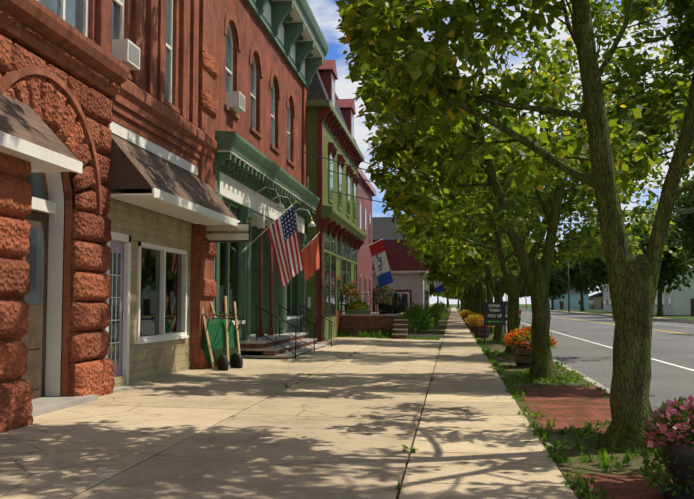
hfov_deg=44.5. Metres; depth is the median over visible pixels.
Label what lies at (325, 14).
sky
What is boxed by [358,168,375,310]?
mauve building
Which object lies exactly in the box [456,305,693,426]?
road
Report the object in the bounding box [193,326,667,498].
grass tufts and weeds
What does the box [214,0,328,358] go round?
italianate brick building
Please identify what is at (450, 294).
street tree
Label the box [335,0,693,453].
street tree
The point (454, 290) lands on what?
street tree
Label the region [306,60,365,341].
green clapboard building
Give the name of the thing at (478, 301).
street tree
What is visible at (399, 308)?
terrace iron fence
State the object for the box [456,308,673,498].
planting strip
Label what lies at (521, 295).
tree
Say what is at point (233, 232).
sign lettering
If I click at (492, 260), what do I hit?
street tree
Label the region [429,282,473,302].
street tree
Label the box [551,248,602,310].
tree
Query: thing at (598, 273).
tree
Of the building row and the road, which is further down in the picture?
the road
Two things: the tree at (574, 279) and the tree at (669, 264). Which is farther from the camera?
the tree at (574, 279)
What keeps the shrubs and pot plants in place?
on the sidewalk at (354, 417)
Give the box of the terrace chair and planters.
[344,292,391,313]
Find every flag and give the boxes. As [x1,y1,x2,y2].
[242,201,303,287]
[301,232,319,281]
[334,239,392,287]
[422,274,443,293]
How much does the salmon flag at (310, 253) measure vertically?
1.642 m
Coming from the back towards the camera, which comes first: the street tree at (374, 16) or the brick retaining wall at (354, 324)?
the brick retaining wall at (354, 324)
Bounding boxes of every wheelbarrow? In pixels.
[202,296,231,370]
[211,301,242,367]
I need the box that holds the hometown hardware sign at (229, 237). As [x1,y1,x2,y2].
[206,222,250,242]
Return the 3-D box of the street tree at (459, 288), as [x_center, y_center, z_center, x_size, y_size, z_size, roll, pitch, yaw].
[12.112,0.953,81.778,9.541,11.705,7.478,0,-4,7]
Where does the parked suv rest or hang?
on the road
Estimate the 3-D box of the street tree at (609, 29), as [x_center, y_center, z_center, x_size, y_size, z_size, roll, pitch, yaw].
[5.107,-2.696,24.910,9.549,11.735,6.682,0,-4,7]
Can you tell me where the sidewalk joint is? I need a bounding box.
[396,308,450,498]
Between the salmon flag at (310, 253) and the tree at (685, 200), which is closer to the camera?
the salmon flag at (310, 253)
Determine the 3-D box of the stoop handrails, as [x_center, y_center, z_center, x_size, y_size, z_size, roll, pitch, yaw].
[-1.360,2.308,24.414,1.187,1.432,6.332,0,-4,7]
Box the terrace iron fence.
[341,290,404,313]
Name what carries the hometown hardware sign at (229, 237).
attached to the stone brick building at (112, 205)
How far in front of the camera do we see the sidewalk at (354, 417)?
9.16 m
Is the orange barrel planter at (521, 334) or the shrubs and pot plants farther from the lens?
the shrubs and pot plants
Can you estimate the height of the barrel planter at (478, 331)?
0.995 m
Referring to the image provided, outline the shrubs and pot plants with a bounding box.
[337,281,449,337]
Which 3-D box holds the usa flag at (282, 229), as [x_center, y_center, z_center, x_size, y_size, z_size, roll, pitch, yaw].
[-1.907,-0.134,21.707,1.619,2.252,0.228,0,-4,7]
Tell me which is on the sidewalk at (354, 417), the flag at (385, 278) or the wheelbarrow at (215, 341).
the wheelbarrow at (215, 341)
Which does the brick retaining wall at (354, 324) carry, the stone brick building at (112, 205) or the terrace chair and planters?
the terrace chair and planters
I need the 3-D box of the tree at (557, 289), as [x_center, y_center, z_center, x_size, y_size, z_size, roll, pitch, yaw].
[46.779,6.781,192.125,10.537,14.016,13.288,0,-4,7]
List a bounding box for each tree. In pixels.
[335,0,693,379]
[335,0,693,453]
[357,0,683,354]
[379,32,639,340]
[403,108,558,333]
[414,172,517,325]
[422,220,535,312]
[429,270,470,310]
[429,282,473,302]
[432,287,467,309]
[442,292,462,309]
[449,286,469,309]
[469,282,475,311]
[474,200,539,320]
[504,289,528,297]
[521,283,527,294]
[538,250,571,309]
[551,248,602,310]
[565,213,641,288]
[604,198,693,316]
[655,147,693,266]
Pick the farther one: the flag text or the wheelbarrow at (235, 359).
the flag text
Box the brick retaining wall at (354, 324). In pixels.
[340,312,407,338]
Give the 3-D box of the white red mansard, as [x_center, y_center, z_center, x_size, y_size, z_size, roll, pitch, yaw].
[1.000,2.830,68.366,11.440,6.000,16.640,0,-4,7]
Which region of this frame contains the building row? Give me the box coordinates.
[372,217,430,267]
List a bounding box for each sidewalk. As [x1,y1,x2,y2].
[0,308,577,498]
[519,308,693,323]
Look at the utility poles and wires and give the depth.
46.65 m
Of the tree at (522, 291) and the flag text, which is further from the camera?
the tree at (522, 291)
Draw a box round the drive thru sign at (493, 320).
[484,302,505,343]
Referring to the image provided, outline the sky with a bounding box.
[307,0,693,303]
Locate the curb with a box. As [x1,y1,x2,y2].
[552,358,684,432]
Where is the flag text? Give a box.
[376,252,382,274]
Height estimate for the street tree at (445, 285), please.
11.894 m
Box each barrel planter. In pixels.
[462,312,479,327]
[464,313,483,331]
[468,315,492,337]
[501,326,557,367]
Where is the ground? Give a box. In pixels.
[429,304,693,319]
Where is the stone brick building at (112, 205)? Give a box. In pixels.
[0,0,239,433]
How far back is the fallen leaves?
10.74 m
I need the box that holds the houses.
[549,252,693,314]
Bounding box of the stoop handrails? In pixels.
[254,305,334,358]
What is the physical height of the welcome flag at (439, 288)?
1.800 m
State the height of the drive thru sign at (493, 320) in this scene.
1.520 m
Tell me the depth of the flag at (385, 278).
33.52 m
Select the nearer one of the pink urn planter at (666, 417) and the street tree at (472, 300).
the pink urn planter at (666, 417)
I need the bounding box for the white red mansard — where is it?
[372,240,429,323]
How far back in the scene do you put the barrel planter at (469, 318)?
43.25 m
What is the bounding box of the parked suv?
[503,301,520,324]
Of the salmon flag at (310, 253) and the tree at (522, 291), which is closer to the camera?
the salmon flag at (310, 253)
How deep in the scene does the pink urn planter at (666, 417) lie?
6.29 m
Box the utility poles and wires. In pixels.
[300,151,693,311]
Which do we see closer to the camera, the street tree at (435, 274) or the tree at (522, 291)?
the street tree at (435, 274)
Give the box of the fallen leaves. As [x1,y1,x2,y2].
[142,341,657,469]
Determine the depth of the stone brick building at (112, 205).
12.91 m
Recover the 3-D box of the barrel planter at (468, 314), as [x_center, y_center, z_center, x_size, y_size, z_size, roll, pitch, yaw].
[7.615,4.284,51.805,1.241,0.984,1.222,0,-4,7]
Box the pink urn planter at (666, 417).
[639,395,693,498]
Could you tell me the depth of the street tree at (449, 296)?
147.20 m

